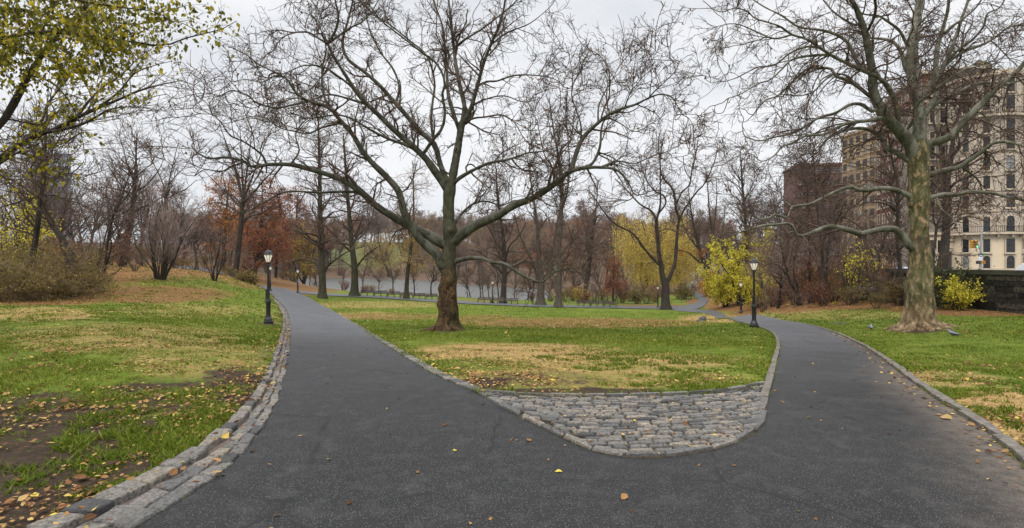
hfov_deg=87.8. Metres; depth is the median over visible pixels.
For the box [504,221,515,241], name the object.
bare tree
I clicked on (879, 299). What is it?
bare shrub
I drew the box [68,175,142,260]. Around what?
bare tree
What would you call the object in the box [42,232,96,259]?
bare shrub
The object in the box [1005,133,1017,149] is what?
window
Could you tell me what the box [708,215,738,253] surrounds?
bare tree
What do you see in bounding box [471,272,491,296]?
bare tree
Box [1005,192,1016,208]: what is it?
window
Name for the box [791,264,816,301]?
bare shrub
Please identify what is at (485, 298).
park bench
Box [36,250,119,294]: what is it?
scrub bush
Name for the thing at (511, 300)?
park bench
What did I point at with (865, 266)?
bare shrub
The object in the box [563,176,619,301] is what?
bare tree
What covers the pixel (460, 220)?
bare tree
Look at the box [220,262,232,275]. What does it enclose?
bare shrub
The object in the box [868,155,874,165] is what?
window
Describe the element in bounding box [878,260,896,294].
bare shrub
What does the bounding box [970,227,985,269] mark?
traffic light
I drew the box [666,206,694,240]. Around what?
bare tree
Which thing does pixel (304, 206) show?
orange tree
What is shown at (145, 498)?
stone kerb
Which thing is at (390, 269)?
bare tree
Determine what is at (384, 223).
bare tree
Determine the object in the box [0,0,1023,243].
sky
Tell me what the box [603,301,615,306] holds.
park bench
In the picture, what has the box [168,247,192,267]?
bare shrub
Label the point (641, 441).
cobble paving
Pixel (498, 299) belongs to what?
park bench
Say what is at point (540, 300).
bare tree
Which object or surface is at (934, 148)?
window
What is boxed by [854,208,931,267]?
bare tree
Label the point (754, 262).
park lamp
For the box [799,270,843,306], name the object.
bare shrub
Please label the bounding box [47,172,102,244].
bare tree
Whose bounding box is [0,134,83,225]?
bare tree
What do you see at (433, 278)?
bare tree
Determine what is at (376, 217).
bare tree
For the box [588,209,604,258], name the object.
bare tree
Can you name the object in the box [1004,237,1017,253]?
window
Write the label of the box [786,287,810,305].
bare shrub
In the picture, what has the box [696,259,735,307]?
yellow tree
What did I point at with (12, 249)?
bare shrub
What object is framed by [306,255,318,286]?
bare tree
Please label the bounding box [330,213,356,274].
bare tree
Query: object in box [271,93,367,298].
bare tree
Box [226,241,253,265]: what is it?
bare tree
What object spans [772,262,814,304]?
bare shrub
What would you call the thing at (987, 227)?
window
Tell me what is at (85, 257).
bare shrub
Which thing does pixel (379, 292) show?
park bench
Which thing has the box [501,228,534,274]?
bare tree
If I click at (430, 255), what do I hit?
bare tree
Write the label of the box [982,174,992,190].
window
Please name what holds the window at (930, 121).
in the apartment block
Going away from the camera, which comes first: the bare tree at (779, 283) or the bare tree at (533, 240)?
the bare tree at (779, 283)
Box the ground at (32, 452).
[0,242,1023,527]
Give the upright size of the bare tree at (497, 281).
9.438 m
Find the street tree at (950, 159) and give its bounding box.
[888,42,1023,268]
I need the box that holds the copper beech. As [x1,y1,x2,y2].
[200,176,306,279]
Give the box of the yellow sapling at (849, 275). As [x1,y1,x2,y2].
[832,236,886,303]
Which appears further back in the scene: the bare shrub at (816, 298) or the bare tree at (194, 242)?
the bare tree at (194, 242)
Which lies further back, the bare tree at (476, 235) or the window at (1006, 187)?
the bare tree at (476, 235)
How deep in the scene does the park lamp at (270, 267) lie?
49.27 m
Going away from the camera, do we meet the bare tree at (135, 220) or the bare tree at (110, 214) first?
the bare tree at (110, 214)
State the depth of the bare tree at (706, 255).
119.47 m
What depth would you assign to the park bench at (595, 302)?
80.22 m
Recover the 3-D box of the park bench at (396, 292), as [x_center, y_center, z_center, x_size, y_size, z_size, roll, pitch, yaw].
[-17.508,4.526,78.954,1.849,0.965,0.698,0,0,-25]
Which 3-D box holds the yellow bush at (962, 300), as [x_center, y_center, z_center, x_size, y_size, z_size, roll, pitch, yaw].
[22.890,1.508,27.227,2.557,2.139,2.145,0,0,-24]
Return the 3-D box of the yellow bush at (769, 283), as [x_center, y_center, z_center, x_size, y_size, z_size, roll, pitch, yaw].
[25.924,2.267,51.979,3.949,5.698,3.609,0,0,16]
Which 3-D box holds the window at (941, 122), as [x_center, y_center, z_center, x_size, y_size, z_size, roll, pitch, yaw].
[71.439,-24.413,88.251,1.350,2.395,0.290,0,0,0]
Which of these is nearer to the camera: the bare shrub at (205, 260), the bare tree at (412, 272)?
the bare shrub at (205, 260)
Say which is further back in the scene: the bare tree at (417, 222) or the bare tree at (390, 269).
the bare tree at (417, 222)
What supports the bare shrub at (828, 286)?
on the ground at (32, 452)
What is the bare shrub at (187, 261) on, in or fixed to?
on the ground at (32, 452)
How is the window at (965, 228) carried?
in the apartment block
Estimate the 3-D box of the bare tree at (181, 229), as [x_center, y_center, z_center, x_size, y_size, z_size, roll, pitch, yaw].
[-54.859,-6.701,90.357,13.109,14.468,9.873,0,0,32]
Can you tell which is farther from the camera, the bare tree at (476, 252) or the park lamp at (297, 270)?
the bare tree at (476, 252)
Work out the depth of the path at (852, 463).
4.38 m
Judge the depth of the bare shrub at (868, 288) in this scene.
36.04 m
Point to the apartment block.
(1004, 250)
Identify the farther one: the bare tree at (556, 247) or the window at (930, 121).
the bare tree at (556, 247)
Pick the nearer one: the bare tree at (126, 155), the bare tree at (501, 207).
the bare tree at (126, 155)
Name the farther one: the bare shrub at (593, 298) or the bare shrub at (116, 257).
the bare shrub at (593, 298)
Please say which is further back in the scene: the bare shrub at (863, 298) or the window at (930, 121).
the window at (930, 121)
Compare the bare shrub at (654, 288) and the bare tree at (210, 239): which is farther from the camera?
the bare shrub at (654, 288)
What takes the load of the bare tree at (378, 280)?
on the ground at (32, 452)
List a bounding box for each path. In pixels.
[136,285,1023,527]
[174,266,223,274]
[293,291,680,308]
[673,271,707,309]
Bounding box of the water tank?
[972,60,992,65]
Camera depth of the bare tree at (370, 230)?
403.30 m
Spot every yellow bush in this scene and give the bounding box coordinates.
[733,263,772,307]
[755,265,795,306]
[934,273,986,310]
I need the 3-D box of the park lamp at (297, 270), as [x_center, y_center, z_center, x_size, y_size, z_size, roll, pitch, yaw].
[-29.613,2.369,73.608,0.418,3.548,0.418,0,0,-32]
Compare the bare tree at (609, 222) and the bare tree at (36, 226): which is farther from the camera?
the bare tree at (609, 222)
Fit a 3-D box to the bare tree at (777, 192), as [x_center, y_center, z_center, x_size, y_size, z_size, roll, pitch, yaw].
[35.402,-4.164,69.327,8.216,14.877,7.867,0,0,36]
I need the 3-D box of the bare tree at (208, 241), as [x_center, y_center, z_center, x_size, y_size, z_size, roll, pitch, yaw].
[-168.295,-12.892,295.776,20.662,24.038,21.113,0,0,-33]
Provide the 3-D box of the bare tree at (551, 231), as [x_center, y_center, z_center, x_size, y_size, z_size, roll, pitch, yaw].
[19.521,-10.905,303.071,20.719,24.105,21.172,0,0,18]
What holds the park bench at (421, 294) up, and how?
on the ground at (32, 452)
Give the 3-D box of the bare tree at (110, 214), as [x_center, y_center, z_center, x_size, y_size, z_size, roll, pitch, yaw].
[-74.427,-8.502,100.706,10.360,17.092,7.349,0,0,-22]
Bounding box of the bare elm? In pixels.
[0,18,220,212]
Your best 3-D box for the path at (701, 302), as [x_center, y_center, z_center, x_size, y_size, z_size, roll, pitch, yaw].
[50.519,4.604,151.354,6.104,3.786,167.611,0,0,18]
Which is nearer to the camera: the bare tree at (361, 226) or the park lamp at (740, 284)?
the park lamp at (740, 284)
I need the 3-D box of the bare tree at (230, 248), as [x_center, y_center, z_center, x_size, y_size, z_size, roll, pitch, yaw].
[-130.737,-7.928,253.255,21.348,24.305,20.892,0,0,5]
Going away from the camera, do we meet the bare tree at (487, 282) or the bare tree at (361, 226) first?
the bare tree at (487, 282)
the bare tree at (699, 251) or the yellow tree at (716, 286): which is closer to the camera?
the yellow tree at (716, 286)
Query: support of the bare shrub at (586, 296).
on the ground at (32, 452)
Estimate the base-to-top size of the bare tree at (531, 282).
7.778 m
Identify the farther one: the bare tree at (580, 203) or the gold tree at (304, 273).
the bare tree at (580, 203)
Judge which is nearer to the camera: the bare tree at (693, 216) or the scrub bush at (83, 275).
the scrub bush at (83, 275)
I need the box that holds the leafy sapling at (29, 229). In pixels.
[0,183,63,265]
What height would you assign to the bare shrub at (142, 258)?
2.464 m
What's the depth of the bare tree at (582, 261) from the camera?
135.44 m
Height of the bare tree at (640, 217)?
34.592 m
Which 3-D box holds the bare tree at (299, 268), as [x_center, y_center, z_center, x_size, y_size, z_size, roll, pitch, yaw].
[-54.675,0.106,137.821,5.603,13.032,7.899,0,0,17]
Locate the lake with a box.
[288,278,547,299]
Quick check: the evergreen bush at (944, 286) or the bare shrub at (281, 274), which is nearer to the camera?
the evergreen bush at (944, 286)
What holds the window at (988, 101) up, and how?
in the apartment block
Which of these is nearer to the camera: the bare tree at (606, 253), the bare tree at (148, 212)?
the bare tree at (148, 212)
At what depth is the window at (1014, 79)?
80.26 m
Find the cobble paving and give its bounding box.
[484,381,767,457]
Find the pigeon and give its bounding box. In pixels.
[946,329,959,334]
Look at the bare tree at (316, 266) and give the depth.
117.90 m
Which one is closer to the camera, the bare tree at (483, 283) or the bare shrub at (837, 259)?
the bare shrub at (837, 259)
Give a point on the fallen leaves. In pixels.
(174, 471)
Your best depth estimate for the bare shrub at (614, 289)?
99.66 m
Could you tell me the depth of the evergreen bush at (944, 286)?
28.04 m
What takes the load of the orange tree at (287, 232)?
on the ground at (32, 452)
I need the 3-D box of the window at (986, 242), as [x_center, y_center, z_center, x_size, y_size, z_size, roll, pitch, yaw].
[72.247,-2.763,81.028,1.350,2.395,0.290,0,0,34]
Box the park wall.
[855,267,1023,313]
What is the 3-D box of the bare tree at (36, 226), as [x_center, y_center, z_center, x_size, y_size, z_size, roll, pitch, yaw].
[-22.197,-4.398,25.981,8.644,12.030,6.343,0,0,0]
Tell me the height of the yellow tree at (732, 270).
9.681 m
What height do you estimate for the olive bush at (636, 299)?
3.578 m
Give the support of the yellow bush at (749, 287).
on the ground at (32, 452)
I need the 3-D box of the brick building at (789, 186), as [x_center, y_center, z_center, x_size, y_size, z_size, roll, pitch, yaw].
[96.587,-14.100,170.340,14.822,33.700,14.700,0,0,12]
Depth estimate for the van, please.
36.96 m
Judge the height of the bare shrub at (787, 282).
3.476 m
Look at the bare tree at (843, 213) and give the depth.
68.02 m
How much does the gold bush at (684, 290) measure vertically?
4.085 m
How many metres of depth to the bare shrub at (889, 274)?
34.02 m
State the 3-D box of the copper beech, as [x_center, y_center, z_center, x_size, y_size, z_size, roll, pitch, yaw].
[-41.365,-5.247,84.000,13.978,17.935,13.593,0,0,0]
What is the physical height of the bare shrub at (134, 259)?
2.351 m
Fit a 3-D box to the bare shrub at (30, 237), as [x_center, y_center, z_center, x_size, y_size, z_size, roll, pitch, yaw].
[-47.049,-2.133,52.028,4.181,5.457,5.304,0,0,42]
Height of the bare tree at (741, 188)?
20.052 m
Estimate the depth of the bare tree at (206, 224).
104.05 m
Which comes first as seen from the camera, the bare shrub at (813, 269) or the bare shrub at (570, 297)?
the bare shrub at (813, 269)
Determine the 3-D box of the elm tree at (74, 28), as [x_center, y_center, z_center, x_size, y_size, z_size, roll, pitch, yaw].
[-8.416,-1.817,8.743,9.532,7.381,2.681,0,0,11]
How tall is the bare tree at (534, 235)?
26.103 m
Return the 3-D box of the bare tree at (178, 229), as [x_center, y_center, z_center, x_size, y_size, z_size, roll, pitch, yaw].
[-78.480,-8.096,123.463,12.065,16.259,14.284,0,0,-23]
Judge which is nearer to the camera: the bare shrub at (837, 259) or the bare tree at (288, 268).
the bare shrub at (837, 259)
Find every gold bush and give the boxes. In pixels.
[572,286,589,300]
[674,280,695,299]
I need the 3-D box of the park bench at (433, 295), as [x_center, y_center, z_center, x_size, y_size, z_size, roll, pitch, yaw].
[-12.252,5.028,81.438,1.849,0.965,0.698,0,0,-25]
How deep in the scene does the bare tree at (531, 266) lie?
177.63 m
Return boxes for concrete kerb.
[673,310,779,397]
[760,315,1023,464]
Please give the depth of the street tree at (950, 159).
37.67 m
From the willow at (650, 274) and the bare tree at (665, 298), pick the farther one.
the willow at (650, 274)
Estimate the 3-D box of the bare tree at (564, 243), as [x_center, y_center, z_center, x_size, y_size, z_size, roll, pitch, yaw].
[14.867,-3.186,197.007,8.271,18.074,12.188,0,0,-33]
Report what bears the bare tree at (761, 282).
on the ground at (32, 452)
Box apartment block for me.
[902,68,1023,269]
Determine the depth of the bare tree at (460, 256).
114.58 m
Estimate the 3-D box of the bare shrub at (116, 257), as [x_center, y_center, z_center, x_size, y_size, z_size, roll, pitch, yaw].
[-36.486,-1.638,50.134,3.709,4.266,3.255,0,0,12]
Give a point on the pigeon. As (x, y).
(951, 332)
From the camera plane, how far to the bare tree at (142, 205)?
108.50 m
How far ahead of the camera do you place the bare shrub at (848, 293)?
34.90 m
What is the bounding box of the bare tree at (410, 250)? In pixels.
[374,160,440,298]
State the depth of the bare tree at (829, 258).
37.69 m
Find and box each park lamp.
[263,249,272,323]
[269,265,271,290]
[296,269,298,292]
[656,286,658,307]
[739,281,742,313]
[749,258,758,327]
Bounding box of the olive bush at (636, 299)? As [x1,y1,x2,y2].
[625,284,646,303]
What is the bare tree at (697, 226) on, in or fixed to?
on the ground at (32, 452)
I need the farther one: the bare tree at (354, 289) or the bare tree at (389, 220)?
the bare tree at (389, 220)
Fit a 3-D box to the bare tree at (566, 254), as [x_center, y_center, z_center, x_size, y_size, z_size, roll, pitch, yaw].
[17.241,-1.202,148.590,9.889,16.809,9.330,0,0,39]
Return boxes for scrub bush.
[0,231,111,300]
[0,233,103,282]
[0,245,99,302]
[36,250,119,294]
[231,268,262,284]
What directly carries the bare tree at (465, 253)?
on the ground at (32, 452)
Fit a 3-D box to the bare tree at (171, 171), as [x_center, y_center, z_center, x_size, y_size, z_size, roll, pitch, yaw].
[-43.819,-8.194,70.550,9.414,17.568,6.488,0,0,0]
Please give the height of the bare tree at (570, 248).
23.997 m
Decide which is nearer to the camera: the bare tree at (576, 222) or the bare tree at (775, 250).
the bare tree at (775, 250)
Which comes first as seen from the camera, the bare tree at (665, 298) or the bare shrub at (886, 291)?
the bare shrub at (886, 291)
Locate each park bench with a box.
[360,290,373,295]
[374,290,387,296]
[387,291,400,297]
[413,293,424,297]
[425,294,437,298]
[477,297,490,302]
[491,297,504,302]
[505,298,517,303]
[577,300,590,305]
[590,300,603,305]
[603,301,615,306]
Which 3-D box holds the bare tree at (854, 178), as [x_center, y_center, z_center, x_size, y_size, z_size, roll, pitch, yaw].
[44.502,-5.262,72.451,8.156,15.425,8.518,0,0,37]
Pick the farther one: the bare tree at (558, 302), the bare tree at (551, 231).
the bare tree at (551, 231)
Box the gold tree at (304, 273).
[287,221,317,283]
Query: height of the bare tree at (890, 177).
14.091 m
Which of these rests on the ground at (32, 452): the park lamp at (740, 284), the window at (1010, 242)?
the park lamp at (740, 284)
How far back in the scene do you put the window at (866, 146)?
126.75 m
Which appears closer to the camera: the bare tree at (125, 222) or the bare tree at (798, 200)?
the bare tree at (798, 200)
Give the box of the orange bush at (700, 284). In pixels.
[697,270,719,296]
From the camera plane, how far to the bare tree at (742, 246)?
111.67 m
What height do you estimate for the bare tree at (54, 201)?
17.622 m
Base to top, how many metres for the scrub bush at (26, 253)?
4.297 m
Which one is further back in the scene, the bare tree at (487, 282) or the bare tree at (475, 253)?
the bare tree at (475, 253)
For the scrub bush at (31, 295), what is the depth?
22.96 m
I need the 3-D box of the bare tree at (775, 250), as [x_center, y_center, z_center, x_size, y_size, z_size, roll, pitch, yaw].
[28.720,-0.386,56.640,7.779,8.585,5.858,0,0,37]
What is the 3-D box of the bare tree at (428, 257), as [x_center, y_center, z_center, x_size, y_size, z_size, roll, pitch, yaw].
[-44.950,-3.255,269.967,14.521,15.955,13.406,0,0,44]
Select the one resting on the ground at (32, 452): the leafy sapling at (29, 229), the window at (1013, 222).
the leafy sapling at (29, 229)
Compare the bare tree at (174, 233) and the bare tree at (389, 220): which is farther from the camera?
the bare tree at (389, 220)
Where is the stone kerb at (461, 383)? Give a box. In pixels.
[289,289,494,397]
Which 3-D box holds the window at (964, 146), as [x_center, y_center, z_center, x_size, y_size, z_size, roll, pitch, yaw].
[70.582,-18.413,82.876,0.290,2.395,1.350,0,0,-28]
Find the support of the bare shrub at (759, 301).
on the ground at (32, 452)
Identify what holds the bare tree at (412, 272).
on the ground at (32, 452)
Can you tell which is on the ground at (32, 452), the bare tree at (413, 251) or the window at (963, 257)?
the bare tree at (413, 251)
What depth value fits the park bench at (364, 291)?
77.34 m
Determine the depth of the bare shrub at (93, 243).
47.75 m
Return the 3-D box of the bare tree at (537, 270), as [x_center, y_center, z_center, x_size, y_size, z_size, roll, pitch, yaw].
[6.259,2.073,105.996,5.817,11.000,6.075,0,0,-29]
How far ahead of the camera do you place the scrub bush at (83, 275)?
24.09 m
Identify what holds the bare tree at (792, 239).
on the ground at (32, 452)
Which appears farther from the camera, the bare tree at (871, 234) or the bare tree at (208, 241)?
the bare tree at (208, 241)
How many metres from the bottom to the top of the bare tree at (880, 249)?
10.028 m
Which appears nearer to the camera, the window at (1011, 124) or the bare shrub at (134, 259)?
the bare shrub at (134, 259)
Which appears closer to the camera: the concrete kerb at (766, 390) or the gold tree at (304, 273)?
the concrete kerb at (766, 390)
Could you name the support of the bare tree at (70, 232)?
on the ground at (32, 452)
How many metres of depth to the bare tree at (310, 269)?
128.12 m
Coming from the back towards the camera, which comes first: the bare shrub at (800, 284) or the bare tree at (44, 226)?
the bare tree at (44, 226)
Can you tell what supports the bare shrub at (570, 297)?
on the ground at (32, 452)
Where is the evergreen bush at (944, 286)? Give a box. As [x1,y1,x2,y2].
[933,249,994,309]
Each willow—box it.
[354,226,400,276]
[609,194,701,295]
[666,226,701,282]
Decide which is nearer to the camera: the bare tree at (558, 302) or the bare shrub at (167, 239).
the bare shrub at (167, 239)
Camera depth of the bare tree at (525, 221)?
415.12 m
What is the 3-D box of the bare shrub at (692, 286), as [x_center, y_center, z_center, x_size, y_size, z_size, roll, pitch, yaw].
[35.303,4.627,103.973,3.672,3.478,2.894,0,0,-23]
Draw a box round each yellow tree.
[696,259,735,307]
[706,224,781,305]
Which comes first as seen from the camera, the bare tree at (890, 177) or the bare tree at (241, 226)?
the bare tree at (890, 177)
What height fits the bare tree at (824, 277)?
14.539 m
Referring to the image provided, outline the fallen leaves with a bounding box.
[0,265,1023,527]
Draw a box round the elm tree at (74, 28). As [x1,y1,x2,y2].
[0,0,250,178]
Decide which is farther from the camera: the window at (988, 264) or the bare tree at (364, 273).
the bare tree at (364, 273)
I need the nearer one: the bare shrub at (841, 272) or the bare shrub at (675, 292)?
the bare shrub at (841, 272)
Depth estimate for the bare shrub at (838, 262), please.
43.31 m
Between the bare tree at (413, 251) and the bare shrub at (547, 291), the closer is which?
the bare shrub at (547, 291)
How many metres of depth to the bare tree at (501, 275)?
110.17 m
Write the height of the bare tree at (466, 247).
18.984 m
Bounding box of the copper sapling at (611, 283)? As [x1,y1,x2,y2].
[597,252,626,304]
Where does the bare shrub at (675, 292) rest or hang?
on the ground at (32, 452)
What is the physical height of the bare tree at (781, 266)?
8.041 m
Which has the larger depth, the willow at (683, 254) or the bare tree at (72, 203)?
the willow at (683, 254)
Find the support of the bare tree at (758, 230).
on the ground at (32, 452)
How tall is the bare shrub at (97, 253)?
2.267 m
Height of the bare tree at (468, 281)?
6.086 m
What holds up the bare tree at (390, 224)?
on the ground at (32, 452)
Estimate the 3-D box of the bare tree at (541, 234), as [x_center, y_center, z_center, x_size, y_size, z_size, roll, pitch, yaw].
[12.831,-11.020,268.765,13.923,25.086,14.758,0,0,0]
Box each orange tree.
[190,172,254,269]
[250,176,302,277]
[274,187,315,281]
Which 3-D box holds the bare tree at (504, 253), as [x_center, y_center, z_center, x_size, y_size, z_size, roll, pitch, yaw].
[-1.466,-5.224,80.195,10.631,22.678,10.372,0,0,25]
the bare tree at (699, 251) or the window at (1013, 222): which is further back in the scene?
the bare tree at (699, 251)
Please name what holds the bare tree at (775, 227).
on the ground at (32, 452)
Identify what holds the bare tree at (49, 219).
on the ground at (32, 452)
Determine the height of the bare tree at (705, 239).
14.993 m
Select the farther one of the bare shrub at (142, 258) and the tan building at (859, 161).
the tan building at (859, 161)
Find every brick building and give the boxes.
[783,162,841,264]
[875,65,988,266]
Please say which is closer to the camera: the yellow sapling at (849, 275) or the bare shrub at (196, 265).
the yellow sapling at (849, 275)
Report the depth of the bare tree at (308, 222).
373.26 m
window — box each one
[841,163,847,172]
[861,145,867,154]
[862,157,867,167]
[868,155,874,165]
[928,110,937,123]
[930,146,937,159]
[936,239,940,253]
[938,110,944,123]
[960,137,970,153]
[961,217,969,232]
[961,238,970,253]
[961,256,969,268]
[982,101,992,111]
[982,118,991,134]
[982,135,991,150]
[982,156,991,171]
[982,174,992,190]
[982,215,991,232]
[982,238,992,253]
[982,255,991,269]
[1004,78,1015,92]
[1004,154,1017,170]
[1004,173,1016,189]
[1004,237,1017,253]
[1005,94,1017,109]
[1005,117,1016,133]
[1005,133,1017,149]
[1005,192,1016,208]
[1005,214,1015,231]
[1005,254,1015,269]
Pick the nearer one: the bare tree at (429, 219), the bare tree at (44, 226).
the bare tree at (44, 226)
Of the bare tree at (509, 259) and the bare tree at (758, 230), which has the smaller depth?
the bare tree at (758, 230)
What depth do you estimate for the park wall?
26.13 m
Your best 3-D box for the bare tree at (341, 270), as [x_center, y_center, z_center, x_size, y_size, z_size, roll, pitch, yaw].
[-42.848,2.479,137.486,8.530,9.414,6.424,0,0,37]
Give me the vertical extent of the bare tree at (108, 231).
8.050 m
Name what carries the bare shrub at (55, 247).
on the ground at (32, 452)
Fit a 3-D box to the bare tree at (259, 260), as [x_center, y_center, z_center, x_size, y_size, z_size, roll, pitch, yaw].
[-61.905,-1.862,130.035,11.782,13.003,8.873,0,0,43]
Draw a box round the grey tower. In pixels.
[35,152,71,239]
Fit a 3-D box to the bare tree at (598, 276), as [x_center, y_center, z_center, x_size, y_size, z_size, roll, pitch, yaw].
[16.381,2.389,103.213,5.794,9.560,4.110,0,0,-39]
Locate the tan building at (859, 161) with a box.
[841,124,875,261]
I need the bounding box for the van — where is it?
[1015,263,1023,269]
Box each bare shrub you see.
[0,218,53,266]
[0,221,24,256]
[0,241,44,258]
[37,221,86,269]
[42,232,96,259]
[58,247,103,270]
[66,227,103,256]
[72,245,120,267]
[105,224,144,266]
[119,178,203,279]
[120,247,151,270]
[129,249,150,265]
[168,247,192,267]
[175,256,195,268]
[179,253,203,268]
[191,216,236,280]
[193,252,214,268]
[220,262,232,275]
[278,269,293,278]
[283,271,301,281]
[338,278,350,289]
[361,284,376,290]
[545,278,563,301]
[562,287,572,301]
[564,282,580,300]
[578,289,591,301]
[585,277,604,300]
[594,286,617,300]
[605,272,626,300]
[610,275,631,302]
[618,272,645,301]
[634,289,658,303]
[645,280,661,301]
[670,286,679,298]
[687,281,700,293]
[749,293,775,311]
[763,284,793,305]
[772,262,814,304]
[773,269,806,299]
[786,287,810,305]
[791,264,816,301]
[792,249,841,302]
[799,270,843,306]
[812,243,867,298]
[812,271,855,301]
[815,244,861,278]
[820,254,895,299]
[828,250,856,298]
[829,283,865,304]
[834,251,886,300]
[852,246,895,299]
[854,260,907,302]
[856,289,891,308]
[859,273,887,296]
[872,273,904,305]
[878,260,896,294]
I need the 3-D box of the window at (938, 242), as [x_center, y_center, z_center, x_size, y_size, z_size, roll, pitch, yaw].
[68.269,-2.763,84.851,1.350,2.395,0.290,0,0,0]
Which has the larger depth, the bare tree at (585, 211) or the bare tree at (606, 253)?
the bare tree at (585, 211)
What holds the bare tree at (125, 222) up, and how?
on the ground at (32, 452)
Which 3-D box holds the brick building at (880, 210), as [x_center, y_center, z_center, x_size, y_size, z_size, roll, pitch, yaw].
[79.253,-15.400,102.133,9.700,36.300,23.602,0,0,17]
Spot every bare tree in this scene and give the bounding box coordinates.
[0,60,136,267]
[0,98,125,296]
[0,134,79,251]
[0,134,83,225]
[0,161,40,253]
[0,182,35,247]
[0,206,56,242]
[2,147,90,270]
[13,180,105,240]
[14,207,65,240]
[27,181,74,233]
[40,189,106,260]
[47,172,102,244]
[52,155,172,281]
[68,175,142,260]
[75,187,158,264]
[78,109,191,264]
[86,183,140,261]
[108,189,171,242]
[109,160,173,263]
[124,182,170,261]
[144,134,209,237]
[154,183,217,269]
[157,187,224,260]
[159,211,186,251]
[160,196,199,257]
[177,213,203,255]
[188,198,236,256]
[188,209,234,270]
[194,107,294,277]
[194,222,221,258]
[217,194,265,265]
[220,232,245,263]
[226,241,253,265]
[233,202,269,267]
[242,241,265,273]
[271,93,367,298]
[271,262,291,278]
[278,252,301,278]
[291,243,312,281]
[295,214,316,230]
[305,251,325,284]
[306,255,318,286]
[309,223,345,261]
[310,112,385,296]
[310,258,330,285]
[311,227,344,271]
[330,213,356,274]
[333,260,358,289]
[340,212,373,246]
[357,250,376,286]
[359,205,379,246]
[367,263,388,290]
[370,212,383,240]
[372,209,391,243]
[374,160,440,298]
[377,210,389,241]
[379,251,403,293]
[380,205,400,242]
[382,218,397,240]
[400,238,422,269]
[405,255,421,294]
[414,211,429,225]
[414,245,436,272]
[419,262,440,294]
[421,211,442,230]
[421,230,439,269]
[429,215,442,235]
[455,208,474,226]
[455,215,470,244]
[456,241,471,275]
[456,245,473,280]
[457,239,475,268]
[457,271,474,296]
[458,265,474,296]
[467,236,491,271]
[468,155,536,302]
[468,211,488,263]
[468,227,495,267]
[468,239,485,275]
[468,260,490,297]
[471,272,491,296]
[473,226,494,258]
[474,263,492,296]
[478,203,513,259]
[482,222,510,273]
[485,238,510,268]
[486,256,508,297]
[493,266,513,291]
[496,239,530,282]
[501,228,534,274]
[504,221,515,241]
[507,265,529,297]
[512,220,529,255]
[514,216,546,253]
[514,248,544,282]
[515,212,529,226]
[515,268,545,299]
[518,221,551,251]
[523,214,551,237]
[527,219,548,253]
[527,222,549,271]
[528,251,554,296]
[530,78,609,307]
[533,227,558,256]
[536,268,566,300]
[541,230,566,269]
[542,232,566,278]
[553,219,584,251]
[555,230,591,286]
[562,245,574,280]
[562,246,605,282]
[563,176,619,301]
[564,217,605,265]
[566,199,588,230]
[566,210,600,257]
[566,270,589,297]
[584,254,606,298]
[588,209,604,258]
[588,228,629,283]
[594,212,628,279]
[605,211,631,255]
[605,251,636,298]
[622,208,650,234]
[659,211,691,228]
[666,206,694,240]
[671,165,729,293]
[683,209,700,222]
[683,215,705,260]
[684,218,709,279]
[688,218,718,265]
[689,211,730,257]
[690,217,743,272]
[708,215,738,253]
[709,131,785,301]
[711,206,725,226]
[715,193,768,264]
[715,215,740,273]
[718,224,753,274]
[722,223,767,270]
[735,201,781,248]
[737,210,823,304]
[739,252,773,309]
[742,227,809,273]
[744,233,789,274]
[748,242,815,307]
[754,174,815,286]
[758,100,870,304]
[762,130,860,303]
[764,195,804,263]
[769,210,824,266]
[795,179,872,272]
[802,176,870,261]
[803,234,865,304]
[807,220,885,266]
[814,70,943,305]
[815,172,874,262]
[840,209,907,278]
[849,180,908,277]
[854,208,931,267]
[884,154,1007,268]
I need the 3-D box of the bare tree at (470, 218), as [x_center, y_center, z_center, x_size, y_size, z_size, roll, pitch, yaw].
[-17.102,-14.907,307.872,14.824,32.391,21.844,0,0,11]
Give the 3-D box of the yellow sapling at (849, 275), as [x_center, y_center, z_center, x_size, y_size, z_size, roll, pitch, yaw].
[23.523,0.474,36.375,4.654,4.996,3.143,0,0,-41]
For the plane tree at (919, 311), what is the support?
on the ground at (32, 452)
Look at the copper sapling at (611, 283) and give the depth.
87.72 m
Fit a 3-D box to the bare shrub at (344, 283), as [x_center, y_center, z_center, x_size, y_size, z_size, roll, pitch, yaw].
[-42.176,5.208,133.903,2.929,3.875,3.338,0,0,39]
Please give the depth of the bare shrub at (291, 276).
117.89 m
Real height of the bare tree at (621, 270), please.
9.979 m
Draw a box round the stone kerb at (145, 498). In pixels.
[26,298,290,527]
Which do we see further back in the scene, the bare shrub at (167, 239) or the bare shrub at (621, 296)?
the bare shrub at (621, 296)
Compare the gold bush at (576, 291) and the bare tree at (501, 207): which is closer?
the gold bush at (576, 291)
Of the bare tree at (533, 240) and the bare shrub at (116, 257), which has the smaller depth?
the bare shrub at (116, 257)
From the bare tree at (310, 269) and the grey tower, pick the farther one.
the grey tower
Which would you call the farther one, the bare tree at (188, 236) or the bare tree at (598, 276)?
the bare tree at (188, 236)
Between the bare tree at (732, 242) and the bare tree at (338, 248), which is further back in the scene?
the bare tree at (338, 248)
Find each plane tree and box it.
[124,0,722,331]
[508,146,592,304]
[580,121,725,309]
[666,0,1023,331]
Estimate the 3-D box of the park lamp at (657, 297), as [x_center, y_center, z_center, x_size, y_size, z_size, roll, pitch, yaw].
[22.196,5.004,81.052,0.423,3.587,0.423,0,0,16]

